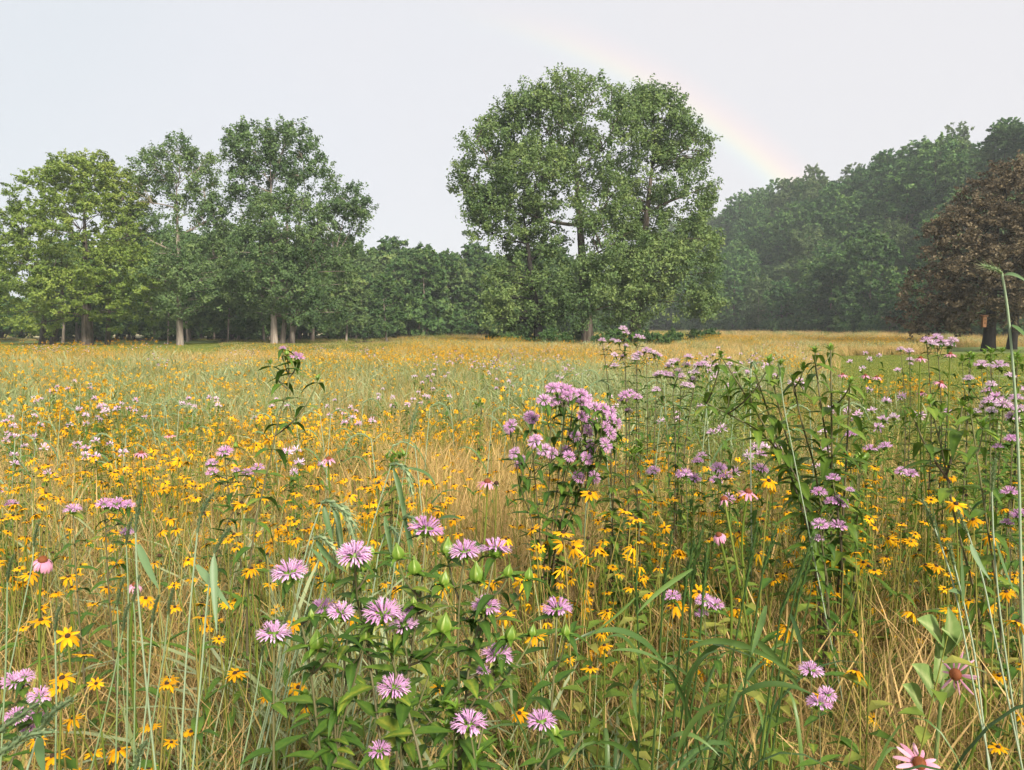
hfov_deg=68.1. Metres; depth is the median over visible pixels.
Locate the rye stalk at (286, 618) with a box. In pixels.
[251,611,289,769]
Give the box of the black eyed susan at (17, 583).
[0,539,30,661]
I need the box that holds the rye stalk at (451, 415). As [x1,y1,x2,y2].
[430,388,473,451]
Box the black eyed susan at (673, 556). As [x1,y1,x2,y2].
[669,537,721,669]
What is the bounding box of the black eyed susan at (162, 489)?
[100,482,173,598]
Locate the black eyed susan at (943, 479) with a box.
[919,477,949,599]
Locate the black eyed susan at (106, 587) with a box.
[98,563,139,705]
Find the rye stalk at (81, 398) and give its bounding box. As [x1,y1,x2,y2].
[65,380,92,437]
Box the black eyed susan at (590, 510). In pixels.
[542,478,601,613]
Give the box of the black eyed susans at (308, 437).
[0,349,1023,751]
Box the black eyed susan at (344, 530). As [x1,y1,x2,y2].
[317,528,346,661]
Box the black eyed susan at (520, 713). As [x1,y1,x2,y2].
[430,684,543,769]
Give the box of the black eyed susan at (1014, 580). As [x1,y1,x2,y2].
[1003,571,1023,687]
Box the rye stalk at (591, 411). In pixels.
[552,378,618,515]
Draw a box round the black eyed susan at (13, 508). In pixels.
[0,504,44,633]
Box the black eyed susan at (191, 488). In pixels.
[187,450,208,523]
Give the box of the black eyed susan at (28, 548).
[0,547,36,663]
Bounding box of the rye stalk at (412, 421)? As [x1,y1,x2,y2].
[372,400,418,692]
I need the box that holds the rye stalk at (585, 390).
[567,369,604,448]
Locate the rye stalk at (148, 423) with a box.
[125,402,174,462]
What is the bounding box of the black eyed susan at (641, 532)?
[607,520,662,657]
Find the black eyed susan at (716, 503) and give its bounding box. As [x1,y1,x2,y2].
[710,470,735,561]
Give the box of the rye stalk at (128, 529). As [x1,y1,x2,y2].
[125,516,133,769]
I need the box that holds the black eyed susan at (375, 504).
[333,499,381,654]
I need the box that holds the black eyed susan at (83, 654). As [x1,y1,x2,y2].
[0,652,92,769]
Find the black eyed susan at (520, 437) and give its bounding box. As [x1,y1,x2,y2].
[516,436,543,549]
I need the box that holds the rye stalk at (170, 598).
[144,586,175,769]
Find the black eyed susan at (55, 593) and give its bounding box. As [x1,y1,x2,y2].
[17,570,99,766]
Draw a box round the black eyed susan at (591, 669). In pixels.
[573,644,639,769]
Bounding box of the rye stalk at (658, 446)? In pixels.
[619,402,693,538]
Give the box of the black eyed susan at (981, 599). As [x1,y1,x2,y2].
[957,513,1015,637]
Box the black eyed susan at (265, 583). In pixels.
[254,520,300,686]
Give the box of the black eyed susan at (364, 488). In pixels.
[328,486,374,633]
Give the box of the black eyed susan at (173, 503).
[154,468,189,555]
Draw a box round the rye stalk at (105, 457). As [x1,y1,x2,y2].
[88,432,136,496]
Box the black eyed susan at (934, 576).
[894,537,974,684]
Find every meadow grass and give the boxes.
[0,329,1023,343]
[0,334,1023,376]
[0,342,1023,501]
[0,410,1023,769]
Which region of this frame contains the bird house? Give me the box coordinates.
[980,302,987,326]
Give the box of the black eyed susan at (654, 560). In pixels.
[599,510,658,628]
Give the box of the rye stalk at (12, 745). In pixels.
[0,725,58,756]
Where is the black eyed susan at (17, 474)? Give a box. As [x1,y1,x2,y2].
[0,448,30,543]
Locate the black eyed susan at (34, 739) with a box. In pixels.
[26,734,48,769]
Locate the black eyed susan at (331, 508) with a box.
[315,492,344,552]
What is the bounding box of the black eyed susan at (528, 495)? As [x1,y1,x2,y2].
[518,467,533,535]
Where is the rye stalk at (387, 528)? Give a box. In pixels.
[343,516,404,768]
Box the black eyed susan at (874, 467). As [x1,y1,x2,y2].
[850,465,880,629]
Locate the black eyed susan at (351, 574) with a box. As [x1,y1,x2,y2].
[338,514,364,652]
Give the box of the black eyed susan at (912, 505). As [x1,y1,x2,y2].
[906,504,953,644]
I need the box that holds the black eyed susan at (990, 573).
[977,549,1012,710]
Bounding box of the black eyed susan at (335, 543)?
[328,501,379,697]
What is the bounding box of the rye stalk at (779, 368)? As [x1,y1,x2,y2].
[778,364,850,738]
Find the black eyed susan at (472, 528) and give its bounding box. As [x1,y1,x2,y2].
[468,527,511,620]
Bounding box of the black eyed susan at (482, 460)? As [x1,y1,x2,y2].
[458,456,492,540]
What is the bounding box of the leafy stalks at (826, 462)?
[694,342,870,708]
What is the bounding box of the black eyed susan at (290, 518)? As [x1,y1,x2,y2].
[285,516,337,714]
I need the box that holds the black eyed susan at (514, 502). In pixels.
[488,444,532,586]
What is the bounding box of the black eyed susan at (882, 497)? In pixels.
[855,475,901,645]
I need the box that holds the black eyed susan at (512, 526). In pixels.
[502,514,537,632]
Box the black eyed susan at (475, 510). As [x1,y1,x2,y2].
[466,458,511,554]
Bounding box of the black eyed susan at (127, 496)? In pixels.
[92,494,135,629]
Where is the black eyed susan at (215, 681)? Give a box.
[182,584,251,769]
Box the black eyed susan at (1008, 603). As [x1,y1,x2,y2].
[997,540,1020,683]
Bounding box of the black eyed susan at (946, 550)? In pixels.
[939,507,1012,731]
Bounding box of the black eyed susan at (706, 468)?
[690,459,711,539]
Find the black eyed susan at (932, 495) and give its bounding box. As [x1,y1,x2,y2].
[904,457,938,547]
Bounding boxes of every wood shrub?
[0,296,27,338]
[3,296,39,338]
[37,328,70,340]
[58,325,80,338]
[80,324,115,340]
[111,312,142,340]
[133,308,167,339]
[155,321,183,340]
[172,313,217,339]
[203,331,225,339]
[211,312,261,339]
[240,323,269,339]
[286,315,318,339]
[318,298,367,338]
[326,327,356,338]
[350,324,368,338]
[361,303,381,337]
[368,292,437,337]
[368,319,394,338]
[372,317,409,338]
[391,294,464,337]
[417,312,450,337]
[421,318,456,336]
[452,319,480,335]
[470,306,509,335]
[543,314,577,333]
[551,313,577,332]
[578,316,600,330]
[593,318,606,332]
[607,305,625,330]
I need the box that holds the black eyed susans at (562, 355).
[0,333,1022,372]
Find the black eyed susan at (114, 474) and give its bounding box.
[73,471,123,597]
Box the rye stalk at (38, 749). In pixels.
[26,693,75,769]
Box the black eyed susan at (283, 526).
[252,523,300,705]
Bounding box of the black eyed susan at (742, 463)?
[731,462,776,540]
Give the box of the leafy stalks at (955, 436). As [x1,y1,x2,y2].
[899,394,1005,764]
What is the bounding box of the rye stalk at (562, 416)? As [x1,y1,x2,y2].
[541,379,584,503]
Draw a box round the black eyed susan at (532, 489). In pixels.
[514,466,573,602]
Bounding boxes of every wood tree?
[51,245,81,340]
[52,230,94,338]
[94,264,132,340]
[96,221,146,339]
[146,230,182,339]
[168,225,195,240]
[170,231,198,241]
[186,235,217,259]
[204,219,254,338]
[254,242,285,338]
[323,234,363,267]
[344,251,384,338]
[348,265,382,339]
[350,240,367,337]
[363,247,382,261]
[370,235,412,289]
[372,251,405,337]
[376,255,419,309]
[401,242,437,294]
[403,246,449,316]
[405,253,450,302]
[424,253,472,320]
[436,248,460,302]
[438,250,479,334]
[455,242,494,288]
[462,267,495,317]
[466,253,503,333]
[488,258,525,324]
[511,256,541,316]
[533,241,571,309]
[537,253,579,332]
[568,255,580,328]
[596,277,613,317]
[647,295,658,322]
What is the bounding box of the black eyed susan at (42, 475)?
[15,473,60,554]
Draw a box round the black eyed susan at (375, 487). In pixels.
[355,456,389,528]
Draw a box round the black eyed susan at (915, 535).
[864,495,923,674]
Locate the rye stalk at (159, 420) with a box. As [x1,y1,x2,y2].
[142,402,197,446]
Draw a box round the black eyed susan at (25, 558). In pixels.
[15,536,64,687]
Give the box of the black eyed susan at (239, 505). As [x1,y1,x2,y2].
[222,501,268,767]
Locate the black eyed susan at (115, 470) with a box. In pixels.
[79,455,122,591]
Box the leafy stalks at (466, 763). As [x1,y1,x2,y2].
[424,605,514,769]
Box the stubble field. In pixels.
[6,333,351,338]
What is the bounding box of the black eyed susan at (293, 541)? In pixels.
[250,530,306,762]
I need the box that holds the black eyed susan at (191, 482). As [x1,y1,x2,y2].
[153,476,200,557]
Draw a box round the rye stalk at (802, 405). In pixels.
[779,401,839,504]
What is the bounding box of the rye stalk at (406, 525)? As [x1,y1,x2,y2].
[362,504,462,769]
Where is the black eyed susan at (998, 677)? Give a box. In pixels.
[990,662,1020,767]
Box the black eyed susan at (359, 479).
[339,464,363,537]
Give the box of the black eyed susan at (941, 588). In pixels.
[920,562,955,712]
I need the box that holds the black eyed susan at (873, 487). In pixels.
[861,449,884,514]
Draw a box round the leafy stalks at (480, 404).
[470,398,485,494]
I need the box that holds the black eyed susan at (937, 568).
[886,538,943,690]
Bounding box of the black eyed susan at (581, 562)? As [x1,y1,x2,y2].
[572,540,652,683]
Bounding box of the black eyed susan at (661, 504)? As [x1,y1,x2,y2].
[652,501,691,634]
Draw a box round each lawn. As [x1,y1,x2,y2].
[0,340,221,354]
[833,347,1023,392]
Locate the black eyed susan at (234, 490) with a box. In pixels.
[223,476,252,533]
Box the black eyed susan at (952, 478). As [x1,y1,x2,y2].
[943,476,986,596]
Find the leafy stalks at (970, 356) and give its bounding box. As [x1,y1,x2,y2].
[942,351,981,565]
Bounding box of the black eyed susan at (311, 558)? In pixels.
[302,484,346,630]
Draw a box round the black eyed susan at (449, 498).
[429,480,458,602]
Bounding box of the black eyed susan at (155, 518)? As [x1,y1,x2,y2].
[138,489,167,560]
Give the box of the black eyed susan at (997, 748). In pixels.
[987,742,1009,769]
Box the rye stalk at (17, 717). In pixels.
[0,697,44,733]
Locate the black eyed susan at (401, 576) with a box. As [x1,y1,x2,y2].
[392,524,454,645]
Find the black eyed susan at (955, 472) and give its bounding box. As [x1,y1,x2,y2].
[928,467,964,567]
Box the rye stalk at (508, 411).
[485,382,532,464]
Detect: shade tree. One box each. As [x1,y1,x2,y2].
[0,264,15,328]
[24,240,80,341]
[59,256,120,339]
[96,242,152,339]
[123,244,166,340]
[140,271,191,343]
[154,248,213,341]
[163,243,215,339]
[199,263,253,342]
[206,247,261,339]
[230,250,287,340]
[276,281,312,334]
[281,240,345,339]
[284,247,340,340]
[322,264,369,341]
[364,271,407,340]
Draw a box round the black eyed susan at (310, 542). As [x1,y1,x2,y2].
[269,530,312,614]
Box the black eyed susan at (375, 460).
[357,459,381,520]
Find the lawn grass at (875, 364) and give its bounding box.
[0,342,1023,402]
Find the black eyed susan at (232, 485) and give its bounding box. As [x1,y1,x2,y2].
[221,454,247,545]
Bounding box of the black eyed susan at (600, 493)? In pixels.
[595,463,613,533]
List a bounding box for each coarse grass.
[347,676,832,769]
[426,642,895,769]
[565,521,816,769]
[583,746,943,769]
[612,678,1023,769]
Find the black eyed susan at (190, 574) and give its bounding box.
[167,542,214,615]
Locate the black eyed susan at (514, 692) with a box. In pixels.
[490,581,574,769]
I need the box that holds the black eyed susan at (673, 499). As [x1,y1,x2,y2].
[628,496,677,622]
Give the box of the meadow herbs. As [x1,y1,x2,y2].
[0,373,1023,769]
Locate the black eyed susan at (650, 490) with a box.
[644,450,688,562]
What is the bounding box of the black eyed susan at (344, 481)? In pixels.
[308,478,357,576]
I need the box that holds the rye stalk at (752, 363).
[750,358,758,627]
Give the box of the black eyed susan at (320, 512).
[308,488,389,714]
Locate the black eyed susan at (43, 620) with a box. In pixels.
[3,616,60,769]
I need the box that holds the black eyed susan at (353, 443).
[352,442,386,535]
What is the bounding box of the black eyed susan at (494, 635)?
[491,481,513,750]
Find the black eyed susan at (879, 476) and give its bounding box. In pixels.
[845,452,882,535]
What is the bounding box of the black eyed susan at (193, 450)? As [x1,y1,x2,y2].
[192,449,235,556]
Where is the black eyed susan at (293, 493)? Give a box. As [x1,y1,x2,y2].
[262,492,302,564]
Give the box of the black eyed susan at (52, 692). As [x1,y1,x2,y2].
[47,681,68,769]
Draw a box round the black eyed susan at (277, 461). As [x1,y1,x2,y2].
[245,448,287,522]
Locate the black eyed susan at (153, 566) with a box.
[111,544,161,715]
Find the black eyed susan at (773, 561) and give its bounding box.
[735,489,790,650]
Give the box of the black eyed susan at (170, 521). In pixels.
[108,494,193,711]
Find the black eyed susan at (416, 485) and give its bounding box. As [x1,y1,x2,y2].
[389,478,431,630]
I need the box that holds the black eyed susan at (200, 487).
[179,456,208,559]
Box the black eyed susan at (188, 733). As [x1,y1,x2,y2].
[84,723,193,769]
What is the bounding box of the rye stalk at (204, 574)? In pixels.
[179,489,230,769]
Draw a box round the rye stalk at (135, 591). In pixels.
[132,573,141,769]
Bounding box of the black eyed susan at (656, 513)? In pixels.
[615,511,666,631]
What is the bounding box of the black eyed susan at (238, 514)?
[219,496,282,608]
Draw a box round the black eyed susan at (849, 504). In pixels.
[835,461,856,551]
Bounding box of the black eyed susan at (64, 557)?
[35,536,126,692]
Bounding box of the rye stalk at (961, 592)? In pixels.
[947,540,989,769]
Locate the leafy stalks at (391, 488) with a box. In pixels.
[378,448,412,631]
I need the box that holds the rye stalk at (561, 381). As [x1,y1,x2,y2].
[537,360,579,431]
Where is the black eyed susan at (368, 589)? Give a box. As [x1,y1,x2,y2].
[328,575,374,754]
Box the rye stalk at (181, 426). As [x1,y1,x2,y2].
[153,403,199,467]
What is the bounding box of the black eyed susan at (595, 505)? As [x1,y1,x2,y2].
[568,460,602,554]
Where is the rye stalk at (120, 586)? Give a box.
[115,578,124,769]
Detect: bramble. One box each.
[483,331,500,341]
[497,331,520,341]
[505,332,533,342]
[514,331,533,339]
[534,329,562,343]
[556,332,575,344]
[568,329,580,343]
[588,330,622,343]
[605,327,628,343]
[626,327,659,343]
[647,332,673,345]
[665,326,684,341]
[684,328,708,339]
[703,328,721,337]
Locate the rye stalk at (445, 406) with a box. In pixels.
[397,402,455,490]
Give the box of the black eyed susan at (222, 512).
[211,498,237,538]
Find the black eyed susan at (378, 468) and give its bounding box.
[331,466,389,621]
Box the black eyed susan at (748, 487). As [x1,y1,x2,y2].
[728,458,759,531]
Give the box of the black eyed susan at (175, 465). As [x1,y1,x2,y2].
[139,459,177,562]
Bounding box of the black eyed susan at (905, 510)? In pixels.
[870,473,919,545]
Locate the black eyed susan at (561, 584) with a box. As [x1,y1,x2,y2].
[546,563,595,758]
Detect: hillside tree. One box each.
[656,223,674,236]
[657,298,683,329]
[659,220,682,232]
[670,270,699,321]
[671,269,710,329]
[690,297,716,330]
[700,258,765,330]
[706,216,715,225]
[712,216,734,250]
[713,189,756,245]
[713,212,722,233]
[713,240,748,275]
[713,291,736,326]
[715,245,765,319]
[719,201,742,231]
[722,230,738,248]
[726,229,760,272]
[727,219,758,245]
[732,278,765,318]
[733,193,758,219]
[735,201,771,261]
[736,249,761,282]
[737,187,771,232]
[737,221,782,279]
[739,273,774,330]
[757,277,802,330]
[759,178,792,221]
[761,202,811,271]
[764,262,799,316]
[767,177,801,228]
[776,217,793,254]
[777,177,804,222]
[778,197,823,256]
[780,214,823,266]
[781,181,816,211]
[783,224,828,301]
[784,256,824,313]
[789,268,845,330]
[790,271,817,320]
[792,233,817,271]
[792,254,859,332]
[797,174,829,226]
[800,162,825,196]
[801,174,822,195]
[804,182,854,240]
[811,237,848,262]
[813,184,844,230]
[813,250,875,313]
[820,190,878,266]
[827,228,903,332]
[834,248,895,317]
[836,162,862,209]
[839,175,879,218]
[841,163,886,202]
[842,239,878,263]
[848,199,884,239]
[851,215,889,261]
[853,147,903,222]
[868,157,936,238]
[870,164,895,211]
[878,267,927,332]
[879,217,913,256]
[882,135,940,202]
[892,222,919,277]
[895,140,921,157]
[896,156,934,204]
[897,214,952,281]
[900,131,969,226]
[913,209,939,252]
[913,259,940,309]
[918,133,973,207]
[924,264,978,327]
[927,156,988,214]
[931,188,987,261]
[931,232,961,308]
[936,189,970,232]
[939,121,974,149]
[950,192,1023,333]
[957,139,974,156]
[959,160,982,188]
[960,148,987,173]
[971,141,986,170]
[972,120,1023,196]
[980,116,1023,171]
[983,122,1023,173]
[992,160,1022,202]
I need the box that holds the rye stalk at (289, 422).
[275,402,315,468]
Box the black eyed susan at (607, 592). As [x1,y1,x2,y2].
[569,547,616,710]
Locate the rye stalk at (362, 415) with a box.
[337,398,386,446]
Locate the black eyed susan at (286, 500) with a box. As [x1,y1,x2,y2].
[263,499,300,592]
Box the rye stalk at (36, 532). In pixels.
[0,518,40,717]
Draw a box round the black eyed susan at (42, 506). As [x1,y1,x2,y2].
[0,477,47,642]
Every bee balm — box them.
[0,490,21,635]
[0,668,58,769]
[1,413,37,460]
[1,422,44,493]
[2,422,39,515]
[4,443,51,533]
[7,342,818,388]
[31,389,56,421]
[39,441,90,557]
[48,385,82,436]
[57,503,108,768]
[65,379,92,441]
[66,418,105,481]
[75,395,127,484]
[82,402,108,485]
[85,437,128,554]
[88,497,140,768]
[92,400,123,466]
[105,408,147,482]
[112,397,142,459]
[178,396,218,468]
[185,395,220,469]
[199,441,263,685]
[231,346,324,759]
[237,619,308,769]
[254,397,288,454]
[263,458,328,559]
[270,558,389,769]
[280,445,322,561]
[325,399,350,441]
[327,404,360,443]
[327,514,460,769]
[340,415,376,493]
[374,388,392,448]
[390,394,423,454]
[402,390,427,449]
[411,375,431,413]
[415,373,435,425]
[425,387,451,460]
[426,368,449,417]
[426,536,553,769]
[470,361,485,397]
[487,367,497,403]
[494,379,514,443]
[496,381,622,657]
[519,596,589,769]
[555,367,576,427]
[595,395,619,470]
[598,325,645,517]
[610,347,667,518]
[617,389,644,584]
[644,453,728,637]
[651,354,708,572]
[656,404,704,506]
[657,589,692,769]
[670,469,703,648]
[671,456,733,656]
[683,451,735,615]
[684,352,703,437]
[689,594,724,769]
[690,365,712,468]
[690,597,738,767]
[693,353,714,424]
[693,361,718,453]
[700,428,759,631]
[701,354,732,442]
[704,346,743,435]
[707,444,768,658]
[710,363,733,478]
[716,422,781,605]
[725,361,748,450]
[745,362,779,472]
[762,363,808,520]
[795,660,836,769]
[795,692,840,769]
[800,473,861,760]
[810,428,871,586]
[825,405,889,541]
[833,431,877,636]
[838,382,872,490]
[845,351,877,451]
[850,396,899,588]
[859,353,915,483]
[876,441,945,648]
[891,391,951,555]
[896,346,918,547]
[916,333,962,577]
[963,359,1017,598]
[966,393,1023,660]
[967,387,1013,621]
[976,385,1023,588]
[979,486,1023,768]
[991,434,1023,709]
[996,508,1023,769]
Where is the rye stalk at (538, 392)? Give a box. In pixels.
[520,370,567,438]
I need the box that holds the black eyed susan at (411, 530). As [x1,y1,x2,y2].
[354,510,413,701]
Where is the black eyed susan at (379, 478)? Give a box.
[367,475,415,596]
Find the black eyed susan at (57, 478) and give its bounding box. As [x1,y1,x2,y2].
[33,476,75,648]
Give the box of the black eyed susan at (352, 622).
[347,585,401,767]
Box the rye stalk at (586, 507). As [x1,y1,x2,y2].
[545,408,631,553]
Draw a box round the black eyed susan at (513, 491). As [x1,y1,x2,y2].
[509,473,550,565]
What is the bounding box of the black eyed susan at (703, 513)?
[690,510,745,654]
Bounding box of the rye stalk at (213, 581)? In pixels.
[192,526,231,769]
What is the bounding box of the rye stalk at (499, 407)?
[458,404,514,478]
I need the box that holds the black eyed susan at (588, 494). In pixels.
[566,490,599,712]
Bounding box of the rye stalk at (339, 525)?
[265,502,362,768]
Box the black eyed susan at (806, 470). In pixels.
[771,466,810,555]
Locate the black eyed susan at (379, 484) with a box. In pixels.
[370,479,399,651]
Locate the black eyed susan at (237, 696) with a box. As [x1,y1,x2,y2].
[168,557,254,769]
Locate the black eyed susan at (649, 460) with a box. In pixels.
[638,459,674,556]
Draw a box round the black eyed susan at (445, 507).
[408,469,446,564]
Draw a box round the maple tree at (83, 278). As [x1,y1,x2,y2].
[0,147,164,345]
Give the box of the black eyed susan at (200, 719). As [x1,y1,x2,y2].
[191,615,218,768]
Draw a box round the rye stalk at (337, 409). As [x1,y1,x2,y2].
[291,408,357,506]
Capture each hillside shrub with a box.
[655,321,671,330]
[670,320,684,329]
[677,320,687,329]
[679,321,699,330]
[689,319,701,329]
[710,320,726,330]
[716,324,732,331]
[731,320,741,331]
[736,319,755,330]
[767,317,797,331]
[799,324,822,331]
[820,316,839,331]
[834,322,852,333]
[840,312,870,332]
[855,315,890,331]
[859,319,882,332]
[899,323,919,334]
[916,325,933,334]
[926,323,944,332]
[934,320,979,335]
[960,323,982,336]
[979,314,1008,337]
[997,318,1023,335]
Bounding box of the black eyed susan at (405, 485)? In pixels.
[392,442,412,543]
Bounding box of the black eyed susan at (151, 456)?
[147,430,184,510]
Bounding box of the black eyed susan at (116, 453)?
[111,451,159,517]
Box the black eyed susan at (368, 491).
[344,465,381,548]
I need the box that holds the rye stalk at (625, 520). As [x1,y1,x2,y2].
[567,439,663,618]
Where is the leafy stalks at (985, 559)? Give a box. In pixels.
[949,406,1020,767]
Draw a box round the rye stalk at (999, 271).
[973,256,1023,727]
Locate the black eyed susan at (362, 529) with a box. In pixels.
[332,511,376,610]
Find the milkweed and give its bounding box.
[902,607,969,764]
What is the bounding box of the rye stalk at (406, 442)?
[388,440,462,537]
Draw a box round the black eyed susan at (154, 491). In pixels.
[148,483,190,615]
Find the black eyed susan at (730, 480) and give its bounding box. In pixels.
[728,454,777,590]
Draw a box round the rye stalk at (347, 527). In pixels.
[282,499,362,767]
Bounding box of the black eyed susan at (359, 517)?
[335,504,369,623]
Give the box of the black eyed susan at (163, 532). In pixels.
[156,511,209,636]
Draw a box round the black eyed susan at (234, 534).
[226,531,299,738]
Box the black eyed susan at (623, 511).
[572,508,638,667]
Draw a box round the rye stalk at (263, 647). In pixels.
[240,626,270,769]
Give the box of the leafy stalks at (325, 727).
[286,562,388,769]
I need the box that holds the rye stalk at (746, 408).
[731,361,764,474]
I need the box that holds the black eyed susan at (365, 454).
[357,452,408,587]
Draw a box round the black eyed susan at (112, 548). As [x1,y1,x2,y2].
[97,502,134,620]
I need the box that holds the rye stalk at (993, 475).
[990,457,1020,766]
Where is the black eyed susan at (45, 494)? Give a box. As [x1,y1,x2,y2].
[0,491,60,684]
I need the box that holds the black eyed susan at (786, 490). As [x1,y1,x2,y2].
[785,469,822,522]
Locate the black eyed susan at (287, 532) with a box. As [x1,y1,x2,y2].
[233,523,299,696]
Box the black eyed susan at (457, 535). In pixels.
[424,510,469,694]
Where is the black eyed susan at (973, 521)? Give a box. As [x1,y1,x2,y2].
[933,516,983,769]
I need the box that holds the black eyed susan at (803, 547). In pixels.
[768,546,805,647]
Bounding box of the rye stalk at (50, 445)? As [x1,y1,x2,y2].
[37,407,81,487]
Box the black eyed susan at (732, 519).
[712,473,765,551]
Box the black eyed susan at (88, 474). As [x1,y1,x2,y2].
[82,473,120,543]
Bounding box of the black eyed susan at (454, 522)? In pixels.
[396,518,460,645]
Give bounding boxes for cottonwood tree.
[119,128,244,344]
[213,114,378,343]
[446,62,654,343]
[455,177,597,343]
[591,73,732,340]
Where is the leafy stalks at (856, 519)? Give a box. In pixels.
[833,452,879,679]
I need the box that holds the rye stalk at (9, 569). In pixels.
[0,553,14,769]
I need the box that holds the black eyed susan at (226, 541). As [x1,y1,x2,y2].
[200,538,261,721]
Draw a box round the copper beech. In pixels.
[881,149,1023,350]
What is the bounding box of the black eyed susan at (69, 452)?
[50,432,113,532]
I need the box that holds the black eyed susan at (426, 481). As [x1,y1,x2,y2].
[420,478,450,676]
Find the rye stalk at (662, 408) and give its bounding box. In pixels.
[637,379,696,467]
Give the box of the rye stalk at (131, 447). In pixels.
[90,425,148,498]
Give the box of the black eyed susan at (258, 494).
[241,492,297,621]
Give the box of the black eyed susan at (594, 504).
[583,463,609,548]
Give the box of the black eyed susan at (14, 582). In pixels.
[0,575,45,692]
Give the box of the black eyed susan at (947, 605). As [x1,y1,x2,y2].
[939,517,997,727]
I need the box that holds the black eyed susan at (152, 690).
[125,554,196,765]
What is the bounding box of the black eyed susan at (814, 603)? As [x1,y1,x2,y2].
[778,574,822,695]
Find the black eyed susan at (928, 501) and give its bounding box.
[923,496,992,670]
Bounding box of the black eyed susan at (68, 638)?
[53,626,79,769]
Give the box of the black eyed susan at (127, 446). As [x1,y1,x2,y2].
[102,445,130,519]
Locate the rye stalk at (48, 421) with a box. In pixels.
[0,420,60,492]
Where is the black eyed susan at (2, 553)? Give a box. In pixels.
[0,488,46,664]
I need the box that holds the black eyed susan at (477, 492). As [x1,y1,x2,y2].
[435,473,490,644]
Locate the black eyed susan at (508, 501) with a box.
[482,444,514,559]
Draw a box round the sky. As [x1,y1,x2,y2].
[0,0,1023,298]
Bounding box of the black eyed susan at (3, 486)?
[0,485,10,570]
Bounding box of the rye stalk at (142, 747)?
[133,739,149,769]
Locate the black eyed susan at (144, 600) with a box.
[42,574,154,743]
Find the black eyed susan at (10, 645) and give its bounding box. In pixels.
[0,573,36,767]
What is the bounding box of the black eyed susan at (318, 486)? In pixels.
[301,484,338,628]
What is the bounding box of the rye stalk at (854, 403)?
[796,400,876,487]
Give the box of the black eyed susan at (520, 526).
[511,499,547,574]
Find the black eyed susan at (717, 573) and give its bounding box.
[715,569,780,734]
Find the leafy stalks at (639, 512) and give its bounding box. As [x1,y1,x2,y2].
[621,437,657,662]
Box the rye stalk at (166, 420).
[136,398,181,450]
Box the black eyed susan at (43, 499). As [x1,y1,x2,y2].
[29,497,92,608]
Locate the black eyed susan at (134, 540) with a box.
[109,487,176,601]
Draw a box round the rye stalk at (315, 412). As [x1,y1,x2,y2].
[293,410,360,493]
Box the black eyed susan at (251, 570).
[227,567,300,769]
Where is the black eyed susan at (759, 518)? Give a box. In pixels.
[757,502,806,652]
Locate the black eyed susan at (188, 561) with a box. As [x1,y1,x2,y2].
[157,557,232,769]
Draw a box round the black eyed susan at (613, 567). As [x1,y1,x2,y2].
[607,516,673,711]
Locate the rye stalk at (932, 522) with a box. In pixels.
[921,498,991,769]
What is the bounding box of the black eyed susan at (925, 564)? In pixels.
[919,563,983,647]
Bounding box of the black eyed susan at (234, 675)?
[225,671,277,769]
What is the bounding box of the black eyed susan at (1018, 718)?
[1015,713,1023,736]
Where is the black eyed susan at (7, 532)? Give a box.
[0,514,22,709]
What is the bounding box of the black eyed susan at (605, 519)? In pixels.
[598,489,645,657]
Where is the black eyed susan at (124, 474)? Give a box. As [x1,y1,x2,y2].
[103,473,134,566]
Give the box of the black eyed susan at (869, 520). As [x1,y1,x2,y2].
[825,515,882,725]
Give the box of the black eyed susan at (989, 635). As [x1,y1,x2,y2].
[940,549,1022,769]
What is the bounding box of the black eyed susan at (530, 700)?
[524,633,548,769]
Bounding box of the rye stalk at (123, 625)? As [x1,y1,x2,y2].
[90,602,130,769]
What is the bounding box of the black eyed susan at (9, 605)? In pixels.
[0,520,30,670]
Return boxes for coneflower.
[17,556,70,768]
[129,582,141,757]
[131,450,155,575]
[163,434,175,498]
[321,456,348,601]
[459,478,493,700]
[696,532,732,767]
[719,495,768,768]
[729,488,757,721]
[838,373,847,494]
[859,374,873,507]
[867,375,889,514]
[893,743,939,769]
[900,380,944,629]
[904,391,926,562]
[905,356,926,586]
[933,352,956,593]
[940,652,1008,769]
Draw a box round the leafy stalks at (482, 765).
[394,660,522,769]
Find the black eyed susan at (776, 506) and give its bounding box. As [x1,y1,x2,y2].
[771,496,845,653]
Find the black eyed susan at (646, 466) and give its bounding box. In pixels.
[641,465,671,586]
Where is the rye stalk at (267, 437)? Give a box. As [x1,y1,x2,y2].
[242,410,305,497]
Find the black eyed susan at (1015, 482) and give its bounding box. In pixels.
[941,481,1023,634]
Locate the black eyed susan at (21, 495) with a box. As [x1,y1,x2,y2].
[5,494,32,609]
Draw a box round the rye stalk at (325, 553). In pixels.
[253,532,347,769]
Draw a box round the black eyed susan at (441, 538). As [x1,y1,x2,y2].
[429,484,465,619]
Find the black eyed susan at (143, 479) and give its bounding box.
[140,468,182,551]
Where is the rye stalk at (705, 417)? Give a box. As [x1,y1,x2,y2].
[673,369,737,490]
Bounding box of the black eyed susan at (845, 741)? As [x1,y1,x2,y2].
[812,551,860,766]
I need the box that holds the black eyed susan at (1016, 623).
[1003,619,1023,677]
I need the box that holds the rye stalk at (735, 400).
[705,367,757,445]
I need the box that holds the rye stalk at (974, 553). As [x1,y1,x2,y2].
[956,508,1023,769]
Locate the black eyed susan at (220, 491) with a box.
[214,440,253,524]
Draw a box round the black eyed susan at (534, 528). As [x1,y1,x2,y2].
[527,524,589,726]
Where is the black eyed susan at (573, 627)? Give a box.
[534,530,609,769]
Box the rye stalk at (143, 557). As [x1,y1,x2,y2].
[133,488,158,769]
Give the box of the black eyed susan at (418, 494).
[393,437,423,551]
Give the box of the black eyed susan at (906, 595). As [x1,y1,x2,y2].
[850,522,916,698]
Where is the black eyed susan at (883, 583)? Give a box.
[872,501,928,687]

